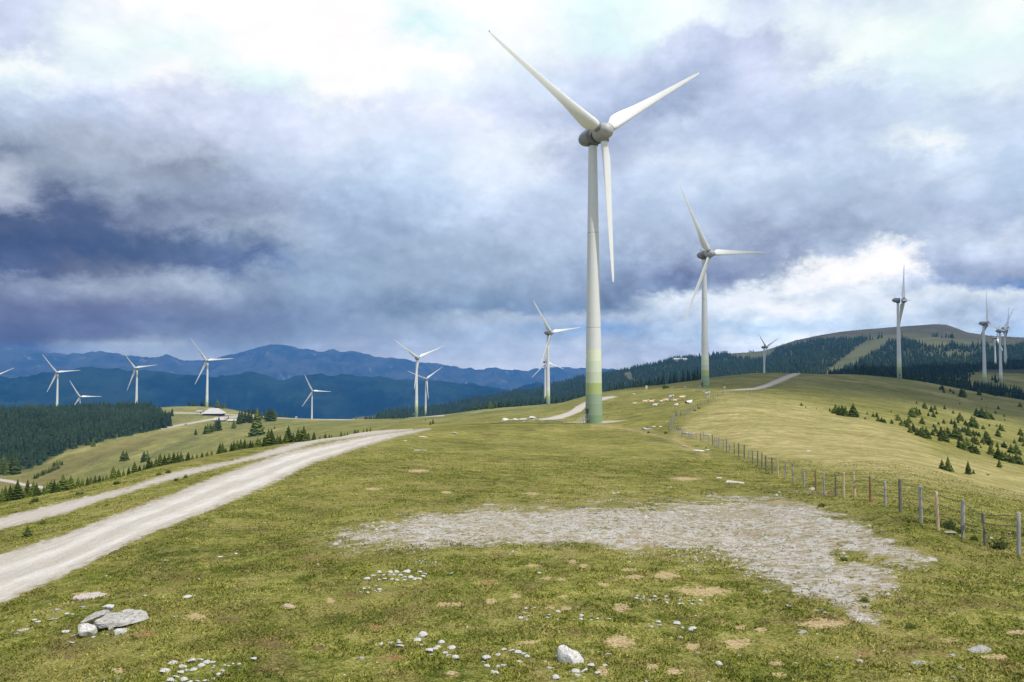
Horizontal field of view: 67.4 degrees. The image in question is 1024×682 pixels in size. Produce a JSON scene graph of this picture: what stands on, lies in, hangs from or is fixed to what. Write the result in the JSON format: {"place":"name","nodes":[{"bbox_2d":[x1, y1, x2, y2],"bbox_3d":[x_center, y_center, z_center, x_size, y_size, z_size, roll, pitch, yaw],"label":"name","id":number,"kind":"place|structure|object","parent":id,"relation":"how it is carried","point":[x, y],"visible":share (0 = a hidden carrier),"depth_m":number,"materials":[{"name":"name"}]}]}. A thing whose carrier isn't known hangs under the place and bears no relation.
{"place":"outdoors","nodes":[
{"label":"outdoors","id":0,"kind":"place"},
{"bbox_2d":[0,428,414,531],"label":"side track","id":1,"kind":"structure","parent":0,"point":[57,508],"depth_m":50.88,"materials":[{"name":"grey gravel"}]},
{"bbox_2d":[0,427,434,607],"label":"road","id":2,"kind":"structure","parent":0,"point":[45,561],"depth_m":34.64,"materials":[{"name":"grey gravel"}]},
{"bbox_2d":[0,411,445,490],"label":"track","id":3,"kind":"structure","parent":0,"point":[11,481],"depth_m":743.33,"materials":[{"name":"grey gravel"}]},
{"bbox_2d":[0,367,543,418],"bbox_3d":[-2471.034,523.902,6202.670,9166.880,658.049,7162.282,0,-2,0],"label":"mountains","id":4,"kind":"structure","parent":0,"point":[349,396],"depth_m":5845.38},
{"bbox_2d":[0,344,615,390],"bbox_3d":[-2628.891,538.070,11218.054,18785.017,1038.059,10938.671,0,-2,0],"label":"mountains","id":5,"kind":"structure","parent":0,"point":[280,362],"depth_m":11328.74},
{"bbox_2d":[0,369,1023,681],"bbox_3d":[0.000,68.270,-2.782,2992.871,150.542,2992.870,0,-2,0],"label":"ground","id":6,"kind":"structure","parent":0,"point":[778,423],"depth_m":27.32,"materials":[{"name":"green plant"}]},
{"bbox_2d":[0,488,5,503],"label":"spruce tree","id":7,"kind":"object","parent":6,"relation":"on","point":[2,497],"visible":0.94,"depth_m":52.91,"materials":[{"name":"green plant"}]},
{"bbox_2d":[3,486,9,501],"bbox_3d":[-35.207,10.727,53.494,0.726,1.348,0.631,1,-2,-15],"label":"spruce tree","id":8,"kind":"object","parent":6,"relation":"on","point":[6,492],"visible":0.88,"depth_m":53.39,"materials":[{"name":"green plant"}]},
{"bbox_2d":[3,462,10,474],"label":"spruce tree","id":9,"kind":"object","parent":6,"relation":"on","point":[7,471],"visible":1,"depth_m":501.15,"materials":[{"name":"green plant"}]},
{"bbox_2d":[8,485,12,500],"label":"spruce tree","id":10,"kind":"object","parent":6,"relation":"on","point":[10,491],"visible":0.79,"depth_m":53.92,"materials":[{"name":"green plant"}]},
{"bbox_2d":[11,455,21,474],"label":"spruce tree","id":11,"kind":"object","parent":6,"relation":"on","point":[16,468],"visible":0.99,"depth_m":502.41,"materials":[{"name":"green plant"}]},
{"bbox_2d":[11,479,23,499],"bbox_3d":[-34.910,10.561,54.169,0.945,1.655,0.789,0,-2,-7],"label":"spruce tree","id":12,"kind":"object","parent":6,"relation":"on","point":[17,493],"visible":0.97,"depth_m":54.05,"materials":[{"name":"green plant"}]},
{"bbox_2d":[23,480,29,494],"bbox_3d":[-36.078,11.172,57.348,0.916,1.696,0.797,1,-2,-17],"label":"spruce tree","id":13,"kind":"object","parent":6,"relation":"on","point":[27,488],"visible":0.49,"depth_m":57.20,"materials":[{"name":"green plant"}]},
{"bbox_2d":[22,525,32,537],"bbox_3d":[-20.713,8.152,32.851,0.454,0.556,0.422,1,-3,-29],"label":"spruce tree","id":14,"kind":"object","parent":6,"relation":"on","point":[27,533],"visible":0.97,"depth_m":32.79,"materials":[{"name":"green plant"}]},
{"bbox_2d":[27,481,35,497],"bbox_3d":[-34.753,10.812,55.709,0.890,1.351,0.949,0,-2,-5],"label":"spruce tree","id":15,"kind":"object","parent":6,"relation":"on","point":[31,494],"visible":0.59,"depth_m":55.56,"materials":[{"name":"green plant"}]},
{"bbox_2d":[32,484,40,496],"bbox_3d":[-33.721,10.608,54.501,0.576,1.124,0.663,1,-2,-21],"label":"spruce tree","id":16,"kind":"object","parent":6,"relation":"on","point":[36,492],"visible":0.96,"depth_m":54.42,"materials":[{"name":"green plant"}]},
{"bbox_2d":[49,479,56,493],"bbox_3d":[-33.900,10.815,56.840,0.688,1.181,0.574,0,-2,-1],"label":"spruce tree","id":17,"kind":"object","parent":6,"relation":"on","point":[54,484],"visible":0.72,"depth_m":56.73,"materials":[{"name":"green plant"}]},
{"bbox_2d":[54,482,60,492],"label":"spruce tree","id":18,"kind":"object","parent":6,"relation":"on","point":[57,488],"visible":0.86,"depth_m":55.65,"materials":[{"name":"green plant"}]},
{"bbox_2d":[42,354,78,405],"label":"wind turbine","id":19,"kind":"object","parent":6,"relation":"on","point":[57,373],"visible":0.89,"depth_m":1226.77,"materials":[{"name":"paint"}]},
{"bbox_2d":[59,474,69,491],"bbox_3d":[-33.567,10.684,57.437,1.066,1.509,1.149,-2,-3,43],"label":"spruce tree","id":20,"kind":"object","parent":6,"relation":"on","point":[63,485],"visible":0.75,"depth_m":57.23,"materials":[{"name":"green plant"}]},
{"bbox_2d":[68,475,74,488],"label":"spruce tree","id":21,"kind":"object","parent":6,"relation":"on","point":[71,482],"visible":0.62,"depth_m":64.35,"materials":[{"name":"green plant"}]},
{"bbox_2d":[70,381,101,403],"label":"wind turbine","id":22,"kind":"object","parent":6,"relation":"on","point":[79,398],"visible":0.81,"depth_m":1425.53,"materials":[{"name":"paint"}]},
{"bbox_2d":[0,400,172,468],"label":"forest","id":23,"kind":"object","parent":6,"relation":"on","point":[36,429],"visible":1,"depth_m":669.71,"materials":[{"name":"green plant"}]},
{"bbox_2d":[78,623,98,636],"bbox_3d":[-9.546,6.544,17.330,0.477,0.285,0.318,27,-7,-36],"label":"rock","id":24,"kind":"object","parent":6,"relation":"on","point":[86,629],"visible":0.83,"depth_m":17.23,"materials":[{"name":"white stone"}]},
{"bbox_2d":[71,592,106,600],"bbox_3d":[-11.360,6.873,20.654,0.848,0.110,0.603,0,-2,-12],"label":"rock","id":25,"kind":"object","parent":6,"relation":"on","point":[86,596],"visible":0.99,"depth_m":20.58,"materials":[{"name":"grey stone"}]},
{"bbox_2d":[80,609,110,622],"bbox_3d":[-9.790,6.476,18.063,0.663,0.142,0.187,-15,15,-24],"label":"rock","id":26,"kind":"object","parent":6,"relation":"on","point":[96,615],"visible":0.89,"depth_m":18.04,"materials":[{"name":"grey stone"}]},
{"bbox_2d":[102,604,113,609],"bbox_3d":[-9.568,6.326,18.246,0.276,0.121,0.198,0,-2,12],"label":"rock","id":27,"kind":"object","parent":26,"relation":"on","point":[109,606],"visible":1,"depth_m":18.18,"materials":[{"name":"white stone"}]},
{"bbox_2d":[108,465,117,478],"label":"spruce tree","id":28,"kind":"object","parent":6,"relation":"on","point":[113,474],"visible":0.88,"depth_m":68.47,"materials":[{"name":"green plant"}]},
{"bbox_2d":[93,609,148,627],"bbox_3d":[-8.976,6.384,17.706,1.186,0.136,0.706,-2,7,-4],"label":"rock","id":29,"kind":"object","parent":6,"relation":"on","point":[124,617],"visible":1,"depth_m":17.61,"materials":[{"name":"grey stone"}]},
{"bbox_2d":[114,628,128,634],"bbox_3d":[-8.670,6.450,17.062,0.310,0.130,0.162,5,-7,-30],"label":"stone","id":30,"kind":"object","parent":6,"relation":"on","point":[117,631],"visible":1,"depth_m":17.01,"materials":[{"name":"grey stone"}]},
{"bbox_2d":[130,461,137,473],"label":"spruce tree","id":31,"kind":"object","parent":6,"relation":"on","point":[134,469],"visible":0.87,"depth_m":74.65,"materials":[{"name":"green plant"}]},
{"bbox_2d":[120,348,153,402],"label":"wind turbine","id":32,"kind":"object","parent":6,"relation":"on","point":[136,371],"visible":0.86,"depth_m":1105.86,"materials":[{"name":"paint"}]},
{"bbox_2d":[144,459,150,469],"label":"spruce tree","id":33,"kind":"object","parent":6,"relation":"on","point":[148,465],"visible":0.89,"depth_m":74.38,"materials":[{"name":"green plant"}]},
{"bbox_2d":[161,454,168,465],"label":"spruce tree","id":34,"kind":"object","parent":6,"relation":"on","point":[164,462],"visible":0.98,"depth_m":73.97,"materials":[{"name":"green plant"}]},
{"bbox_2d":[166,453,172,464],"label":"spruce tree","id":35,"kind":"object","parent":6,"relation":"on","point":[169,460],"visible":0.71,"depth_m":75.09,"materials":[{"name":"green plant"}]},
{"bbox_2d":[204,424,210,433],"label":"spruce tree","id":36,"kind":"object","parent":6,"relation":"on","point":[207,431],"visible":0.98,"depth_m":625.45,"materials":[{"name":"green plant"}]},
{"bbox_2d":[191,339,232,406],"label":"wind turbine","id":37,"kind":"object","parent":6,"relation":"on","point":[203,367],"visible":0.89,"depth_m":1018.15,"materials":[{"name":"paint"}]},
{"bbox_2d":[201,408,225,415],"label":"alpine hut","id":38,"kind":"object","parent":6,"relation":"on","point":[214,412],"visible":0.97,"depth_m":842.72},
{"bbox_2d":[217,417,222,429],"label":"spruce tree","id":39,"kind":"object","parent":6,"relation":"on","point":[219,426],"visible":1,"depth_m":646.62,"materials":[{"name":"green plant"}]},
{"bbox_2d":[236,411,241,423],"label":"spruce tree","id":40,"kind":"object","parent":6,"relation":"on","point":[239,420],"visible":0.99,"depth_m":709.92,"materials":[{"name":"green plant"}]},
{"bbox_2d":[248,408,265,435],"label":"spruce tree","id":41,"kind":"object","parent":6,"relation":"on","point":[256,429],"visible":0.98,"depth_m":554.42,"materials":[{"name":"green plant"}]},
{"bbox_2d":[265,407,270,420],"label":"spruce tree","id":42,"kind":"object","parent":6,"relation":"on","point":[268,414],"visible":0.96,"depth_m":739.32,"materials":[{"name":"green plant"}]},
{"bbox_2d":[265,428,271,445],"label":"spruce tree","id":43,"kind":"object","parent":6,"relation":"on","point":[268,438],"visible":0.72,"depth_m":96.46,"materials":[{"name":"green plant"}]},
{"bbox_2d":[268,407,276,420],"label":"spruce tree","id":44,"kind":"object","parent":6,"relation":"on","point":[272,416],"visible":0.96,"depth_m":737.14,"materials":[{"name":"green plant"}]},
{"bbox_2d":[269,434,276,445],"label":"spruce tree","id":45,"kind":"object","parent":6,"relation":"on","point":[273,441],"visible":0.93,"depth_m":96.42,"materials":[{"name":"green plant"}]},
{"bbox_2d":[283,432,289,443],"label":"spruce tree","id":46,"kind":"object","parent":6,"relation":"on","point":[285,440],"visible":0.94,"depth_m":97.84,"materials":[{"name":"green plant"}]},
{"bbox_2d":[284,425,293,442],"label":"spruce tree","id":47,"kind":"object","parent":6,"relation":"on","point":[290,436],"visible":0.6,"depth_m":99.57,"materials":[{"name":"green plant"}]},
{"bbox_2d":[299,426,307,441],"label":"spruce tree","id":48,"kind":"object","parent":6,"relation":"on","point":[303,437],"visible":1,"depth_m":100.15,"materials":[{"name":"green plant"}]},
{"bbox_2d":[303,376,329,418],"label":"wind turbine","id":49,"kind":"object","parent":6,"relation":"on","point":[312,391],"visible":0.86,"depth_m":1470.38,"materials":[{"name":"paint"}]},
{"bbox_2d":[394,339,444,416],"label":"wind turbine","id":50,"kind":"object","parent":6,"relation":"on","point":[417,358],"visible":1,"depth_m":868.05,"materials":[{"name":"paint"}]},
{"bbox_2d":[418,631,427,637],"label":"stone","id":51,"kind":"object","parent":6,"relation":"on","point":[422,634],"visible":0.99,"depth_m":15.41,"materials":[{"name":"grey stone"}]},
{"bbox_2d":[411,367,441,415],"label":"wind turbine","id":52,"kind":"object","parent":6,"relation":"on","point":[426,382],"visible":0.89,"depth_m":1330.18,"materials":[{"name":"paint"}]},
{"bbox_2d":[6,443,1023,681],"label":"pebbles","id":53,"kind":"object","parent":6,"relation":"on","point":[616,566],"visible":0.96,"depth_m":20.86,"materials":[{"name":"grey stone"}]},
{"bbox_2d":[376,367,700,418],"bbox_3d":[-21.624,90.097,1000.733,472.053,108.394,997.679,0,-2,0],"label":"forest","id":54,"kind":"object","parent":6,"relation":"on","point":[554,400],"visible":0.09,"depth_m":882.83,"materials":[{"name":"green plant"}]},
{"bbox_2d":[533,344,562,400],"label":"wind turbine","id":55,"kind":"object","parent":6,"relation":"on","point":[544,365],"visible":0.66,"depth_m":1202.40,"materials":[{"name":"paint"}]},
{"bbox_2d":[533,300,581,404],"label":"wind turbine","id":56,"kind":"object","parent":6,"relation":"on","point":[548,332],"visible":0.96,"depth_m":676.83,"materials":[{"name":"paint"}]},
{"bbox_2d":[557,645,583,663],"bbox_3d":[1.047,5.654,13.800,0.505,0.313,0.301,-1,-3,33],"label":"rock","id":57,"kind":"object","parent":6,"relation":"on","point":[565,653],"visible":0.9,"depth_m":13.73,"materials":[{"name":"white stone"}]},
{"bbox_2d":[489,31,699,423],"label":"wind turbine","id":58,"kind":"object","parent":6,"relation":"on","point":[595,133],"visible":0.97,"depth_m":170.60,"materials":[{"name":"paint"}]},
{"bbox_2d":[680,186,769,386],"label":"wind turbine","id":59,"kind":"object","parent":6,"relation":"on","point":[706,254],"visible":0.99,"depth_m":362.47,"materials":[{"name":"paint"}]},
{"bbox_2d":[759,335,776,372],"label":"wind turbine","id":60,"kind":"object","parent":6,"relation":"on","point":[764,347],"visible":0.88,"depth_m":1187.89,"materials":[{"name":"paint"}]},
{"bbox_2d":[831,404,837,413],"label":"spruce tree","id":61,"kind":"object","parent":6,"relation":"on","point":[834,410],"visible":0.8,"depth_m":174.21,"materials":[{"name":"green plant"}]},
{"bbox_2d":[670,390,1020,555],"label":"pasture fence","id":62,"kind":"object","parent":6,"relation":"on","point":[963,513],"visible":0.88,"depth_m":32.17,"materials":[{"name":"grey wood"}]},
{"bbox_2d":[842,406,849,415],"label":"spruce tree","id":63,"kind":"object","parent":6,"relation":"on","point":[846,412],"visible":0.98,"depth_m":168.25,"materials":[{"name":"green plant"}]},
{"bbox_2d":[849,403,859,416],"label":"spruce tree","id":64,"kind":"object","parent":6,"relation":"on","point":[852,412],"visible":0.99,"depth_m":167.97,"materials":[{"name":"green plant"}]},
{"bbox_2d":[892,270,908,378],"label":"wind turbine","id":65,"kind":"object","parent":6,"relation":"on","point":[899,317],"visible":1,"depth_m":636.93,"materials":[{"name":"paint"}]},
{"bbox_2d":[904,622,915,629],"bbox_3d":[7.869,5.639,15.227,0.262,0.142,0.331,1,-2,-14],"label":"bush","id":66,"kind":"object","parent":6,"relation":"on","point":[912,625],"visible":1,"depth_m":15.19,"materials":[{"name":"green plant"}]},
{"bbox_2d":[909,407,916,417],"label":"spruce tree","id":67,"kind":"object","parent":6,"relation":"on","point":[912,413],"visible":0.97,"depth_m":209.45,"materials":[{"name":"green plant"}]},
{"bbox_2d":[916,428,924,436],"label":"spruce tree","id":68,"kind":"object","parent":6,"relation":"on","point":[920,432],"visible":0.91,"depth_m":133.90,"materials":[{"name":"green plant"}]},
{"bbox_2d":[828,358,1023,399],"bbox_3d":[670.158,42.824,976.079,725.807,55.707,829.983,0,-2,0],"label":"forest","id":69,"kind":"object","parent":6,"relation":"on","point":[932,373],"visible":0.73,"depth_m":738.51,"materials":[{"name":"green plant"}]},
{"bbox_2d":[940,518,955,530],"bbox_3d":[14.930,6.295,26.323,0.615,0.393,0.754,-1,-3,24],"label":"bush","id":70,"kind":"object","parent":6,"relation":"on","point":[949,524],"visible":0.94,"depth_m":26.30,"materials":[{"name":"green plant"}]},
{"bbox_2d":[943,457,952,471],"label":"spruce tree","id":71,"kind":"object","parent":6,"relation":"on","point":[947,467],"visible":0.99,"depth_m":68.64,"materials":[{"name":"green plant"}]},
{"bbox_2d":[946,426,954,437],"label":"spruce tree","id":72,"kind":"object","parent":6,"relation":"on","point":[950,435],"visible":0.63,"depth_m":153.69,"materials":[{"name":"green plant"}]},
{"bbox_2d":[952,426,960,439],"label":"spruce tree","id":73,"kind":"object","parent":6,"relation":"on","point":[956,433],"visible":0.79,"depth_m":154.57,"materials":[{"name":"green plant"}]},
{"bbox_2d":[955,412,963,421],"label":"spruce tree","id":74,"kind":"object","parent":6,"relation":"on","point":[959,417],"visible":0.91,"depth_m":243.00,"materials":[{"name":"green plant"}]},
{"bbox_2d":[962,438,971,448],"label":"spruce tree","id":75,"kind":"object","parent":6,"relation":"on","point":[967,441],"visible":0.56,"depth_m":131.07,"materials":[{"name":"green plant"}]},
{"bbox_2d":[964,462,971,474],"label":"spruce tree","id":76,"kind":"object","parent":6,"relation":"on","point":[968,470],"visible":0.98,"depth_m":70.82,"materials":[{"name":"green plant"}]},
{"bbox_2d":[964,426,972,436],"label":"spruce tree","id":77,"kind":"object","parent":6,"relation":"on","point":[968,431],"visible":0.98,"depth_m":178.45,"materials":[{"name":"green plant"}]},
{"bbox_2d":[968,415,975,427],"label":"spruce tree","id":78,"kind":"object","parent":6,"relation":"on","point":[971,423],"visible":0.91,"depth_m":223.01,"materials":[{"name":"green plant"}]},
{"bbox_2d":[968,644,990,652],"bbox_3d":[8.469,5.580,13.874,0.446,0.039,0.317,-3,4,-20],"label":"stone","id":79,"kind":"object","parent":6,"relation":"on","point":[979,648],"visible":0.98,"depth_m":13.88,"materials":[{"name":"grey stone"}]},
{"bbox_2d":[977,407,985,418],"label":"spruce tree","id":80,"kind":"object","parent":6,"relation":"on","point":[980,414],"visible":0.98,"depth_m":291.06,"materials":[{"name":"green plant"}]},
{"bbox_2d":[983,409,990,418],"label":"spruce tree","id":81,"kind":"object","parent":6,"relation":"on","point":[986,416],"visible":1,"depth_m":289.47,"materials":[{"name":"green plant"}]},
{"bbox_2d":[975,293,1003,383],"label":"wind turbine","id":82,"kind":"object","parent":6,"relation":"on","point":[984,326],"visible":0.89,"depth_m":793.62,"materials":[{"name":"paint"}]},
{"bbox_2d":[984,433,994,444],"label":"spruce tree","id":83,"kind":"object","parent":6,"relation":"on","point":[986,438],"visible":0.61,"depth_m":166.81,"materials":[{"name":"green plant"}]},
{"bbox_2d":[986,443,994,455],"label":"spruce tree","id":84,"kind":"object","parent":6,"relation":"on","point":[990,450],"visible":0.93,"depth_m":133.83,"materials":[{"name":"green plant"}]},
{"bbox_2d":[989,321,1002,361],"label":"wind turbine","id":85,"kind":"object","parent":6,"relation":"on","point":[997,337],"visible":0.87,"depth_m":1415.11,"materials":[{"name":"paint"}]},
{"bbox_2d":[993,447,1000,458],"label":"spruce tree","id":86,"kind":"object","parent":6,"relation":"on","point":[997,452],"visible":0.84,"depth_m":127.15,"materials":[{"name":"green plant"}]},
{"bbox_2d":[988,538,1010,549],"bbox_3d":[14.826,6.153,23.294,0.642,0.403,0.673,-1,-2,14],"label":"bush","id":87,"kind":"object","parent":6,"relation":"on","point":[998,544],"visible":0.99,"depth_m":23.29,"materials":[{"name":"green plant"}]},
{"bbox_2d":[997,451,1007,461],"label":"spruce tree","id":88,"kind":"object","parent":6,"relation":"on","point":[1001,457],"visible":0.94,"depth_m":125.46,"materials":[{"name":"green plant"}]},
{"bbox_2d":[994,308,1013,382],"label":"wind turbine","id":89,"kind":"object","parent":6,"relation":"on","point":[999,331],"visible":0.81,"depth_m":902.15,"materials":[{"name":"paint"}]},
{"bbox_2d":[1001,308,1011,364],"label":"wind turbine","id":90,"kind":"object","parent":6,"relation":"on","point":[1005,355],"visible":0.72,"depth_m":1196.78,"materials":[{"name":"paint"}]},
{"bbox_2d":[1007,444,1016,453],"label":"spruce tree","id":91,"kind":"object","parent":6,"relation":"on","point":[1011,450],"visible":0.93,"depth_m":154.61,"materials":[{"name":"green plant"}]},
{"bbox_2d":[1013,453,1020,464],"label":"spruce tree","id":92,"kind":"object","parent":6,"relation":"on","point":[1016,458],"visible":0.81,"depth_m":125.82,"materials":[{"name":"green plant"}]},
{"bbox_2d":[1014,445,1020,454],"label":"spruce tree","id":93,"kind":"object","parent":6,"relation":"on","point":[1016,448],"visible":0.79,"depth_m":156.15,"materials":[{"name":"green plant"}]},
{"bbox_2d":[0,0,1023,370],"label":"sky","id":94,"kind":"structure","parent":0,"point":[228,177],"materials":[{"name":"grey"}]},
{"bbox_2d":[524,395,636,423],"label":"road","id":95,"kind":"structure","parent":0,"point":[579,408],"depth_m":215.87,"materials":[{"name":"grey gravel"}]},
{"bbox_2d":[308,486,940,641],"bbox_3d":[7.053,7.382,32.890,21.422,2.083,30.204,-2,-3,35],"label":"gravel ground","id":96,"kind":"structure","parent":0,"point":[874,547],"depth_m":27.05,"materials":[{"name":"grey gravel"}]},
{"bbox_2d":[859,596,869,602],"bbox_3d":[7.858,5.765,17.140,0.238,0.170,0.274,0,-2,-3],"label":"bush","id":97,"kind":"object","parent":96,"relation":"on","point":[864,599],"visible":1,"depth_m":17.12,"materials":[{"name":"green plant"}]},
{"bbox_2d":[352,324,1023,418],"bbox_3d":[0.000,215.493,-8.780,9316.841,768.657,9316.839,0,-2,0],"label":"hills","id":98,"kind":"structure","parent":0,"point":[923,333],"depth_m":2401.07,"materials":[{"name":"green plant"}]},
{"bbox_2d":[364,332,1023,418],"bbox_3d":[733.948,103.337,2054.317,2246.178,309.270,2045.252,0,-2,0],"label":"hill forest","id":99,"kind":"object","parent":98,"relation":"on","point":[575,387],"visible":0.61,"depth_m":1976.77,"materials":[{"name":"green plant"}]},
{"bbox_2d":[716,373,802,392],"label":"road","id":100,"kind":"structure","parent":0,"point":[778,380],"depth_m":380.87,"materials":[{"name":"grey gravel"}]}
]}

